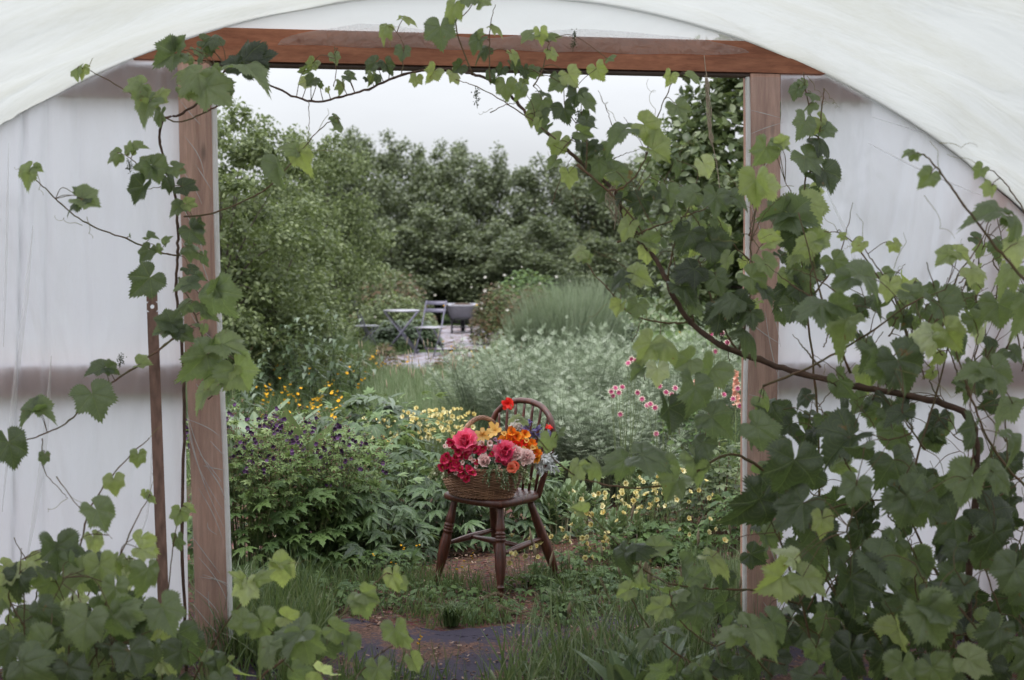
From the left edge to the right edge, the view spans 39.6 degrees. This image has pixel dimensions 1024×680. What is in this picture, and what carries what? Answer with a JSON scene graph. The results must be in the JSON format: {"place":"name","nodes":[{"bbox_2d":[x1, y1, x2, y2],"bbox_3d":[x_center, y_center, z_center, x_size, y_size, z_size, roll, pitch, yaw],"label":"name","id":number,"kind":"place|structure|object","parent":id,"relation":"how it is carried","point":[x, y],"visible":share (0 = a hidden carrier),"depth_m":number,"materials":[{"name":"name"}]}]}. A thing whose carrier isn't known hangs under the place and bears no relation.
{"place":"outdoors","nodes":[
{"label":"outdoors","id":0,"kind":"place"},
{"bbox_2d":[225,334,388,430],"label":"long grass","id":1,"kind":"structure","parent":0,"point":[278,399],"depth_m":14.27,"materials":[{"name":"plant"}]},
{"bbox_2d":[233,550,515,629],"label":"short grass","id":2,"kind":"structure","parent":0,"point":[411,578],"depth_m":6.84,"materials":[{"name":"plant"}]},
{"bbox_2d":[320,626,490,679],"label":"edge grass","id":3,"kind":"structure","parent":0,"point":[343,675],"depth_m":5.39,"materials":[{"name":"plant"}]},
{"bbox_2d":[378,352,471,368],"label":"path","id":4,"kind":"structure","parent":0,"point":[420,356],"depth_m":22.19,"materials":[{"name":"stone"}]},
{"bbox_2d":[350,332,528,452],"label":"meadow grass","id":5,"kind":"structure","parent":0,"point":[413,389],"depth_m":13.48,"materials":[{"name":"plant"}]},
{"bbox_2d":[427,325,496,349],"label":"path","id":6,"kind":"structure","parent":0,"point":[456,334],"depth_m":27.62,"materials":[{"name":"stone"}]},
{"bbox_2d":[443,303,478,333],"bbox_3d":[-1.026,-0.448,29.186,0.706,0.635,1.522,0,4,0],"label":"wheelbarrow","id":7,"kind":"object","parent":6,"relation":"on","point":[459,311],"visible":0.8,"depth_m":28.89,"materials":[{"name":"grey plastic"}]},
{"bbox_2d":[186,348,741,503],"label":"rough grass","id":8,"kind":"structure","parent":0,"point":[188,462],"depth_m":11.20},
{"bbox_2d":[217,68,742,226],"label":"sky","id":9,"kind":"structure","parent":0,"point":[423,113],"materials":[{"name":"white"}]},
{"bbox_2d":[0,306,1023,679],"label":"ground","id":10,"kind":"structure","parent":0,"point":[460,562],"depth_m":7.48,"materials":[{"name":"soil"}]},
{"bbox_2d":[0,426,423,679],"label":"grapevine","id":11,"kind":"object","parent":10,"relation":"on","point":[55,632],"visible":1,"depth_m":4.46,"materials":[{"name":"green plant"}]},
{"bbox_2d":[186,96,311,398],"bbox_3d":[-2.940,-0.847,14.345,1.845,3.242,1.837,0,4,0],"label":"birch tree","id":12,"kind":"object","parent":10,"relation":"on","point":[244,326],"visible":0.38,"depth_m":14.37,"materials":[{"name":"green plant"}]},
{"bbox_2d":[186,398,320,580],"bbox_3d":[-1.347,0.778,7.189,0.783,0.930,0.738,0,4,0],"label":"geranium","id":13,"kind":"object","parent":10,"relation":"on","point":[251,498],"visible":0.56,"depth_m":7.11,"materials":[{"name":"green plant"}]},
{"bbox_2d":[182,540,359,679],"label":"edge grass","id":14,"kind":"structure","parent":10,"relation":"on","point":[244,646],"depth_m":5.85,"materials":[{"name":"plant"}]},
{"bbox_2d":[255,324,300,400],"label":"tall weed","id":15,"kind":"object","parent":10,"relation":"on","point":[275,373],"visible":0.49,"depth_m":14.55,"materials":[{"name":"green plant"}]},
{"bbox_2d":[217,106,348,352],"bbox_3d":[-3.254,-1.215,18.041,2.365,3.526,1.967,0,4,0],"label":"birch tree","id":16,"kind":"object","parent":10,"relation":"on","point":[317,251],"visible":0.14,"depth_m":17.82,"materials":[{"name":"green plant"}]},
{"bbox_2d":[228,409,349,471],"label":"dock plant","id":17,"kind":"object","parent":10,"relation":"on","point":[297,431],"visible":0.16,"depth_m":9.58,"materials":[{"name":"green plant"}]},
{"bbox_2d":[222,192,361,388],"bbox_3d":[-2.663,-0.438,15.447,1.967,2.291,2.365,-2,4,-31],"label":"birch tree","id":18,"kind":"object","parent":10,"relation":"on","point":[286,317],"visible":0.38,"depth_m":15.23,"materials":[{"name":"green plant"}]},
{"bbox_2d":[227,405,371,578],"bbox_3d":[-1.131,0.794,7.392,0.830,0.871,0.700,0,4,0],"label":"geranium","id":19,"kind":"object","parent":10,"relation":"on","point":[320,494],"visible":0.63,"depth_m":7.33,"materials":[{"name":"green plant"}]},
{"bbox_2d":[274,318,328,413],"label":"tall weed","id":20,"kind":"object","parent":10,"relation":"on","point":[293,377],"visible":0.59,"depth_m":13.56,"materials":[{"name":"green plant"}]},
{"bbox_2d":[242,126,363,349],"bbox_3d":[-3.126,-1.274,19.983,1.837,3.405,1.845,2,4,29],"label":"birch tree","id":21,"kind":"object","parent":10,"relation":"on","point":[304,176],"visible":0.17,"depth_m":19.84,"materials":[{"name":"green plant"}]},
{"bbox_2d":[290,309,363,414],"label":"tall weed","id":22,"kind":"object","parent":10,"relation":"on","point":[312,378],"visible":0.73,"depth_m":12.98,"materials":[{"name":"green plant"}]},
{"bbox_2d":[276,436,391,569],"bbox_3d":[-0.943,0.857,7.671,0.681,0.709,0.694,-3,4,-38],"label":"geranium","id":23,"kind":"object","parent":10,"relation":"on","point":[366,458],"visible":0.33,"depth_m":7.54,"materials":[{"name":"green plant"}]},
{"bbox_2d":[278,130,399,341],"bbox_3d":[-2.998,-1.570,23.028,2.365,3.627,1.967,0,4,-1],"label":"birch tree","id":24,"kind":"object","parent":10,"relation":"on","point":[351,228],"visible":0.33,"depth_m":22.81,"materials":[{"name":"green plant"}]},
{"bbox_2d":[295,127,402,313],"bbox_3d":[-4.347,-2.986,35.969,3.067,4.875,3.408,-3,5,-44],"label":"hedge tree","id":25,"kind":"object","parent":10,"relation":"on","point":[375,188],"visible":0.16,"depth_m":35.62,"materials":[{"name":"green plant"}]},
{"bbox_2d":[318,345,384,405],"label":"tall weed","id":26,"kind":"object","parent":10,"relation":"on","point":[348,363],"visible":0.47,"depth_m":14.44,"materials":[{"name":"green plant"}]},
{"bbox_2d":[297,435,417,555],"bbox_3d":[-0.924,0.894,8.063,0.872,0.728,0.875,0,4,0],"label":"palmate perennial","id":27,"kind":"object","parent":10,"relation":"on","point":[382,495],"visible":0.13,"depth_m":7.99,"materials":[{"name":"green plant"}]},
{"bbox_2d":[318,581,408,612],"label":"weed","id":28,"kind":"object","parent":10,"relation":"on","point":[339,593],"visible":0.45,"depth_m":6.68,"materials":[{"name":"green plant"}]},
{"bbox_2d":[305,393,442,470],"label":"peony plant","id":29,"kind":"object","parent":10,"relation":"on","point":[395,407],"visible":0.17,"depth_m":10.58,"materials":[{"name":"green plant"}]},
{"bbox_2d":[316,472,439,571],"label":"palmate perennial","id":30,"kind":"object","parent":10,"relation":"on","point":[355,536],"visible":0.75,"depth_m":7.51,"materials":[{"name":"green plant"}]},
{"bbox_2d":[326,550,429,581],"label":"weed","id":31,"kind":"object","parent":10,"relation":"on","point":[386,554],"visible":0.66,"depth_m":7.23,"materials":[{"name":"green plant"}]},
{"bbox_2d":[328,125,429,314],"bbox_3d":[-3.813,-3.170,37.858,3.227,5.010,2.978,0,4,0],"label":"hedge tree","id":32,"kind":"object","parent":10,"relation":"on","point":[381,159],"visible":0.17,"depth_m":37.47,"materials":[{"name":"green plant"}]},
{"bbox_2d":[335,261,427,333],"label":"garden bush","id":33,"kind":"object","parent":10,"relation":"on","point":[365,292],"visible":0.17,"depth_m":27.76,"materials":[{"name":"green plant"}]},
{"bbox_2d":[317,386,447,506],"bbox_3d":[-0.836,0.718,9.138,0.986,0.810,0.858,0,4,0],"label":"palmate perennial","id":34,"kind":"object","parent":10,"relation":"on","point":[375,429],"visible":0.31,"depth_m":9.13,"materials":[{"name":"green plant"}]},
{"bbox_2d":[341,216,438,315],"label":"hedge tree","id":35,"kind":"object","parent":10,"relation":"on","point":[401,232],"visible":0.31,"depth_m":32.68,"materials":[{"name":"green plant"}]},
{"bbox_2d":[344,289,440,343],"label":"garden bush","id":36,"kind":"object","parent":10,"relation":"on","point":[379,311],"visible":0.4,"depth_m":25.43,"materials":[{"name":"green plant"}]},
{"bbox_2d":[347,269,438,334],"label":"garden bush","id":37,"kind":"object","parent":10,"relation":"on","point":[399,283],"visible":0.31,"depth_m":27.33,"materials":[{"name":"green plant"}]},
{"bbox_2d":[370,318,428,349],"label":"garden bush","id":38,"kind":"object","parent":10,"relation":"on","point":[387,333],"visible":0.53,"depth_m":24.42,"materials":[{"name":"green plant"}]},
{"bbox_2d":[341,412,484,536],"bbox_3d":[-0.619,0.837,8.378,0.972,0.763,0.863,0,4,0],"label":"palmate perennial","id":39,"kind":"object","parent":10,"relation":"on","point":[401,456],"visible":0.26,"depth_m":8.28,"materials":[{"name":"green plant"}]},
{"bbox_2d":[370,136,458,288],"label":"hedge tree","id":40,"kind":"object","parent":10,"relation":"on","point":[405,169],"visible":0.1,"depth_m":39.62,"materials":[{"name":"green plant"}]},
{"bbox_2d":[393,318,443,349],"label":"garden bush","id":41,"kind":"object","parent":10,"relation":"on","point":[429,333],"visible":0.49,"depth_m":24.68,"materials":[{"name":"green plant"}]},
{"bbox_2d":[398,405,447,486],"bbox_3d":[-0.630,0.766,10.180,0.390,0.563,0.507,0,4,0],"label":"geum","id":42,"kind":"object","parent":10,"relation":"on","point":[442,413],"visible":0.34,"depth_m":10.15,"materials":[{"name":"yellow plant"}]},
{"bbox_2d":[379,578,492,610],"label":"weed","id":43,"kind":"object","parent":10,"relation":"on","point":[454,595],"visible":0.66,"depth_m":6.73,"materials":[{"name":"green plant"}]},
{"bbox_2d":[386,200,494,321],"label":"hedge tree","id":44,"kind":"object","parent":10,"relation":"on","point":[429,216],"visible":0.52,"depth_m":33.45,"materials":[{"name":"green plant"}]},
{"bbox_2d":[391,143,494,312],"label":"hedge tree","id":45,"kind":"object","parent":10,"relation":"on","point":[421,190],"visible":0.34,"depth_m":38.36,"materials":[{"name":"green plant"}]},
{"bbox_2d":[426,407,475,459],"bbox_3d":[-0.461,0.758,10.367,0.411,0.545,0.474,0,4,0],"label":"geum","id":46,"kind":"object","parent":10,"relation":"on","point":[448,428],"visible":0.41,"depth_m":10.34,"materials":[{"name":"yellow plant"}]},
{"bbox_2d":[422,597,482,625],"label":"grass tuft","id":47,"kind":"object","parent":10,"relation":"on","point":[454,613],"visible":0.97,"depth_m":6.30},
{"bbox_2d":[387,460,520,554],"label":"palmate perennial","id":48,"kind":"object","parent":10,"relation":"on","point":[433,517],"visible":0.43,"depth_m":7.87,"materials":[{"name":"green plant"}]},
{"bbox_2d":[427,137,510,284],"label":"hedge tree","id":49,"kind":"object","parent":10,"relation":"on","point":[438,154],"visible":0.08,"depth_m":40.50,"materials":[{"name":"green plant"}]},
{"bbox_2d":[420,329,534,439],"bbox_3d":[-0.271,0.397,12.252,1.077,1.015,1.224,0,4,0],"label":"wormwood","id":50,"kind":"object","parent":10,"relation":"on","point":[458,383],"visible":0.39,"depth_m":12.09,"materials":[{"name":"plant"}]},
{"bbox_2d":[425,216,550,318],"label":"hedge tree","id":51,"kind":"object","parent":10,"relation":"on","point":[485,239],"visible":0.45,"depth_m":33.23,"materials":[{"name":"green plant"}]},
{"bbox_2d":[457,595,532,624],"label":"weed","id":52,"kind":"object","parent":10,"relation":"on","point":[494,611],"visible":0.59,"depth_m":6.50,"materials":[{"name":"green plant"}]},
{"bbox_2d":[466,274,523,344],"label":"garden bush","id":53,"kind":"object","parent":10,"relation":"on","point":[481,319],"visible":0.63,"depth_m":25.40,"materials":[{"name":"green plant"}]},
{"bbox_2d":[435,397,559,601],"bbox_3d":[-0.063,0.768,7.076,0.470,0.936,0.480,3,5,43],"label":"wooden chair","id":54,"kind":"object","parent":10,"relation":"on","point":[498,540],"visible":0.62,"depth_m":7.05,"materials":[{"name":"brown wood"}]},
{"bbox_2d":[442,415,523,499],"bbox_3d":[-0.150,0.564,6.972,0.416,0.392,0.391,0,4,0],"label":"wicker basket","id":55,"kind":"object","parent":54,"relation":"on","point":[475,487],"visible":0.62,"depth_m":6.84,"materials":[{"name":"wicker"}]},
{"bbox_2d":[452,427,477,462],"bbox_3d":[-0.227,0.547,6.862,0.132,0.252,0.145,0,4,0],"label":"peony","id":56,"kind":"object","parent":55,"relation":"in","point":[465,439],"visible":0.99,"depth_m":6.82,"materials":[{"name":"pink plant"}]},
{"bbox_2d":[451,140,550,286],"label":"hedge tree","id":57,"kind":"object","parent":10,"relation":"on","point":[493,186],"visible":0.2,"depth_m":39.36,"materials":[{"name":"green plant"}]},
{"bbox_2d":[437,446,568,555],"bbox_3d":[-0.052,0.921,8.146,0.832,0.613,0.728,0,4,0],"label":"palmate perennial","id":58,"kind":"object","parent":10,"relation":"on","point":[525,524],"visible":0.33,"depth_m":8.02,"materials":[{"name":"green plant"}]},
{"bbox_2d":[2,485,1014,679],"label":"bark mulch","id":59,"kind":"object","parent":10,"relation":"on","point":[434,648],"visible":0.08,"depth_m":6.74,"materials":[{"name":"wood"}]},
{"bbox_2d":[0,0,1023,668],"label":"polytunnel","id":60,"kind":"structure","parent":10,"relation":"on","point":[896,78],"depth_m":5.67,"materials":[{"name":"white plastic"}]},
{"bbox_2d":[0,33,351,670],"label":"grapevine","id":61,"kind":"object","parent":60,"relation":"attached to","point":[205,89],"visible":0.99,"depth_m":5.22,"materials":[{"name":"green plant"}]},
{"bbox_2d":[748,72,841,601],"bbox_3d":[1.105,0.109,5.464,0.285,2.291,0.513,2,4,25],"label":"grapevine","id":62,"kind":"object","parent":60,"relation":"attached to","point":[808,203],"visible":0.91,"depth_m":5.34,"materials":[{"name":"green plant"}]},
{"bbox_2d":[479,266,570,333],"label":"garden bush","id":63,"kind":"object","parent":10,"relation":"on","point":[521,282],"visible":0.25,"depth_m":27.85,"materials":[{"name":"green plant"}]},
{"bbox_2d":[493,533,558,602],"bbox_3d":[0.068,1.110,6.925,0.339,0.291,0.442,-1,4,-16],"label":"geum","id":64,"kind":"object","parent":10,"relation":"on","point":[521,578],"visible":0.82,"depth_m":6.91,"materials":[{"name":"green plant"}]},
{"bbox_2d":[458,314,603,448],"bbox_3d":[0.171,0.363,11.431,1.205,1.184,1.221,0,4,-7],"label":"wormwood","id":65,"kind":"object","parent":10,"relation":"on","point":[494,367],"visible":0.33,"depth_m":11.35,"materials":[{"name":"plant"}]},
{"bbox_2d":[472,213,604,314],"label":"hedge tree","id":66,"kind":"object","parent":10,"relation":"on","point":[541,229],"visible":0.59,"depth_m":32.52,"materials":[{"name":"green plant"}]},
{"bbox_2d":[498,307,579,363],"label":"ornamental grass","id":67,"kind":"object","parent":10,"relation":"on","point":[516,332],"depth_m":20.83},
{"bbox_2d":[491,151,590,281],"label":"hedge tree","id":68,"kind":"object","parent":10,"relation":"on","point":[525,178],"visible":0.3,"depth_m":37.66,"materials":[{"name":"green plant"}]},
{"bbox_2d":[505,460,579,533],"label":"palmate perennial","id":69,"kind":"object","parent":10,"relation":"on","point":[559,484],"visible":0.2,"depth_m":8.51,"materials":[{"name":"green plant"}]},
{"bbox_2d":[497,284,615,363],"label":"ornamental grass","id":70,"kind":"object","parent":10,"relation":"on","point":[580,315],"depth_m":20.74,"materials":[{"name":"plant"}]},
{"bbox_2d":[536,478,577,540],"bbox_3d":[0.249,0.980,8.223,0.312,0.340,0.312,0,4,0],"label":"sedum","id":71,"kind":"object","parent":10,"relation":"on","point":[566,499],"visible":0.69,"depth_m":8.16,"materials":[{"name":"green plant"}]},
{"bbox_2d":[527,521,599,584],"bbox_3d":[0.271,1.082,7.259,0.396,0.323,0.426,0,4,0],"label":"geum","id":72,"kind":"object","parent":10,"relation":"on","point":[563,558],"visible":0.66,"depth_m":7.22,"materials":[{"name":"green plant"}]},
{"bbox_2d":[487,369,657,496],"bbox_3d":[0.337,0.627,9.637,1.077,0.876,1.224,-2,4,-30],"label":"wormwood","id":73,"kind":"object","parent":10,"relation":"on","point":[558,417],"visible":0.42,"depth_m":9.48,"materials":[{"name":"plant"}]},
{"bbox_2d":[504,315,642,462],"bbox_3d":[0.532,0.405,10.652,1.077,1.196,1.225,-1,4,-15],"label":"wormwood","id":74,"kind":"object","parent":10,"relation":"on","point":[568,366],"visible":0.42,"depth_m":10.58,"materials":[{"name":"plant"}]},
{"bbox_2d":[542,143,621,274],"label":"hedge tree","id":75,"kind":"object","parent":10,"relation":"on","point":[580,172],"visible":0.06,"depth_m":39.21,"materials":[{"name":"green plant"}]},
{"bbox_2d":[558,478,611,533],"bbox_3d":[0.433,0.972,8.454,0.292,0.328,0.323,-3,4,-36],"label":"sedum","id":76,"kind":"object","parent":10,"relation":"on","point":[582,492],"visible":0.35,"depth_m":8.37,"materials":[{"name":"green plant"}]},
{"bbox_2d":[553,567,634,597],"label":"weed","id":77,"kind":"object","parent":10,"relation":"on","point":[591,578],"visible":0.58,"depth_m":6.93,"materials":[{"name":"green plant"}]},
{"bbox_2d":[554,229,638,311],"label":"hedge tree","id":78,"kind":"object","parent":10,"relation":"on","point":[593,245],"visible":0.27,"depth_m":34.59,"materials":[{"name":"green plant"}]},
{"bbox_2d":[562,489,637,562],"bbox_3d":[0.496,0.999,7.647,0.468,0.398,0.415,0,4,0],"label":"geum","id":79,"kind":"object","parent":10,"relation":"on","point":[603,511],"visible":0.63,"depth_m":7.64,"materials":[{"name":"green plant"}]},
{"bbox_2d":[566,504,644,551],"bbox_3d":[0.528,1.042,7.825,0.363,0.267,0.371,-3,5,-41],"label":"sedum","id":80,"kind":"object","parent":10,"relation":"on","point":[611,524],"visible":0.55,"depth_m":7.82,"materials":[{"name":"green plant"}]},
{"bbox_2d":[534,372,695,504],"bbox_3d":[0.669,0.645,9.456,1.221,0.861,1.205,3,4,38],"label":"wormwood","id":81,"kind":"object","parent":10,"relation":"on","point":[601,451],"visible":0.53,"depth_m":9.37,"materials":[{"name":"plant"}]},
{"bbox_2d":[564,139,672,303],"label":"hedge tree","id":82,"kind":"object","parent":10,"relation":"on","point":[630,246],"visible":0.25,"depth_m":38.40,"materials":[{"name":"green plant"}]},
{"bbox_2d":[546,312,693,447],"bbox_3d":[0.852,0.351,11.451,1.205,1.206,1.221,-1,4,-22],"label":"wormwood","id":83,"kind":"object","parent":10,"relation":"on","point":[606,342],"visible":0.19,"depth_m":11.40,"materials":[{"name":"plant"}]},
{"bbox_2d":[269,0,979,678],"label":"grapevine","id":84,"kind":"object","parent":10,"relation":"on","point":[711,244],"visible":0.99,"depth_m":5.13,"materials":[{"name":"green plant"}]},
{"bbox_2d":[577,531,672,590],"bbox_3d":[0.541,1.104,7.121,0.417,0.272,0.425,-3,4,-37],"label":"geum","id":85,"kind":"object","parent":10,"relation":"on","point":[605,568],"visible":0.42,"depth_m":7.09,"materials":[{"name":"green plant"}]},
{"bbox_2d":[600,356,653,522],"bbox_3d":[0.684,0.612,8.649,0.355,1.023,0.274,0,4,0],"label":"columbine","id":86,"kind":"object","parent":10,"relation":"on","point":[618,393],"visible":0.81,"depth_m":8.65,"materials":[{"name":"pink plant"}]},
{"bbox_2d":[525,552,736,616],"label":"short grass","id":87,"kind":"structure","parent":10,"relation":"on","point":[544,572],"depth_m":6.96,"materials":[{"name":"plant"}]},
{"bbox_2d":[597,475,679,565],"bbox_3d":[0.698,0.962,7.661,0.478,0.466,0.421,-2,4,-26],"label":"geum","id":88,"kind":"object","parent":10,"relation":"on","point":[636,494],"visible":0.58,"depth_m":7.63,"materials":[{"name":"green plant"}]},
{"bbox_2d":[606,296,697,332],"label":"garden bush","id":89,"kind":"object","parent":10,"relation":"on","point":[663,318],"visible":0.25,"depth_m":29.35,"materials":[{"name":"green plant"}]},
{"bbox_2d":[607,521,701,566],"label":"shrub","id":90,"kind":"object","parent":10,"relation":"on","point":[679,543],"visible":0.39,"depth_m":7.61,"materials":[{"name":"green plant"}]},
{"bbox_2d":[621,150,693,305],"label":"hedge tree","id":91,"kind":"object","parent":10,"relation":"on","point":[659,208],"visible":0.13,"depth_m":41.39,"materials":[{"name":"green plant"}]},
{"bbox_2d":[585,318,737,457],"bbox_3d":[1.119,0.411,10.641,1.205,1.184,1.221,-3,4,-37],"label":"wormwood","id":92,"kind":"object","parent":10,"relation":"on","point":[652,389],"visible":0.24,"depth_m":10.51,"materials":[{"name":"plant"}]},
{"bbox_2d":[630,450,728,538],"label":"shrub","id":93,"kind":"object","parent":10,"relation":"on","point":[644,510],"visible":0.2,"depth_m":8.40,"materials":[{"name":"green plant"}]},
{"bbox_2d":[646,468,715,552],"bbox_3d":[0.935,0.944,7.883,0.410,0.488,0.423,0,4,0],"label":"geum","id":94,"kind":"object","parent":10,"relation":"on","point":[684,523],"visible":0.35,"depth_m":7.83,"materials":[{"name":"green plant"}]},
{"bbox_2d":[636,307,741,454],"bbox_3d":[1.666,0.326,11.671,1.077,1.229,1.224,-3,5,-44],"label":"wormwood","id":95,"kind":"object","parent":10,"relation":"on","point":[726,399],"visible":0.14,"depth_m":11.54,"materials":[{"name":"plant"}]},
{"bbox_2d":[648,400,739,501],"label":"shrub","id":96,"kind":"object","parent":10,"relation":"on","point":[669,442],"visible":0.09,"depth_m":9.40,"materials":[{"name":"green plant"}]},
{"bbox_2d":[667,439,739,548],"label":"shrub","id":97,"kind":"object","parent":10,"relation":"on","point":[722,476],"visible":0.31,"depth_m":7.99,"materials":[{"name":"green plant"}]},
{"bbox_2d":[633,74,780,367],"bbox_3d":[2.567,-1.294,14.862,2.597,4.073,2.747,0,4,0],"label":"broadleaf tree","id":98,"kind":"object","parent":10,"relation":"on","point":[731,91],"visible":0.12,"depth_m":14.68,"materials":[{"name":"green plant"}]},
{"bbox_2d":[691,491,739,565],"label":"shrub","id":99,"kind":"object","parent":10,"relation":"on","point":[704,538],"visible":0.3,"depth_m":7.45,"materials":[{"name":"green plant"}]},
{"bbox_2d":[665,539,818,626],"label":"edge grass","id":100,"kind":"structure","parent":10,"relation":"on","point":[732,566],"depth_m":6.47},
{"bbox_2d":[570,141,1023,679],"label":"grapevine","id":101,"kind":"object","parent":10,"relation":"on","point":[839,633],"visible":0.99,"depth_m":4.60,"materials":[{"name":"green plant"}]},
{"bbox_2d":[179,615,977,679],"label":"path","id":102,"kind":"structure","parent":0,"point":[468,637],"depth_m":5.89,"materials":[{"name":"fabric"}]},
{"bbox_2d":[146,295,167,676],"bbox_3d":[-1.362,0.563,5.488,0.043,1.549,0.207,-2,4,-24],"label":"metal strip","id":103,"kind":"object","parent":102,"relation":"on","point":[157,454],"visible":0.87,"depth_m":5.49,"materials":[{"name":"metal"}]},
{"bbox_2d":[527,593,600,626],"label":"weed","id":104,"kind":"object","parent":102,"relation":"on","point":[560,608],"visible":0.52,"depth_m":6.37,"materials":[{"name":"green plant"}]},
{"bbox_2d":[567,646,649,679],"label":"dock plant","id":105,"kind":"object","parent":102,"relation":"on","point":[617,669],"visible":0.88,"depth_m":5.13,"materials":[{"name":"green plant"}]},
{"bbox_2d":[473,502,791,679],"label":"edge grass","id":106,"kind":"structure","parent":102,"relation":"on","point":[534,672],"depth_m":5.52,"materials":[{"name":"plant"}]},
{"bbox_2d":[597,627,715,674],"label":"dock plant","id":107,"kind":"object","parent":102,"relation":"on","point":[679,641],"visible":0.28,"depth_m":5.38,"materials":[{"name":"green plant"}]},
{"bbox_2d":[528,273,644,359],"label":"ornamental grass","id":108,"kind":"object","parent":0,"point":[610,320],"depth_m":21.29,"materials":[{"name":"plant"}]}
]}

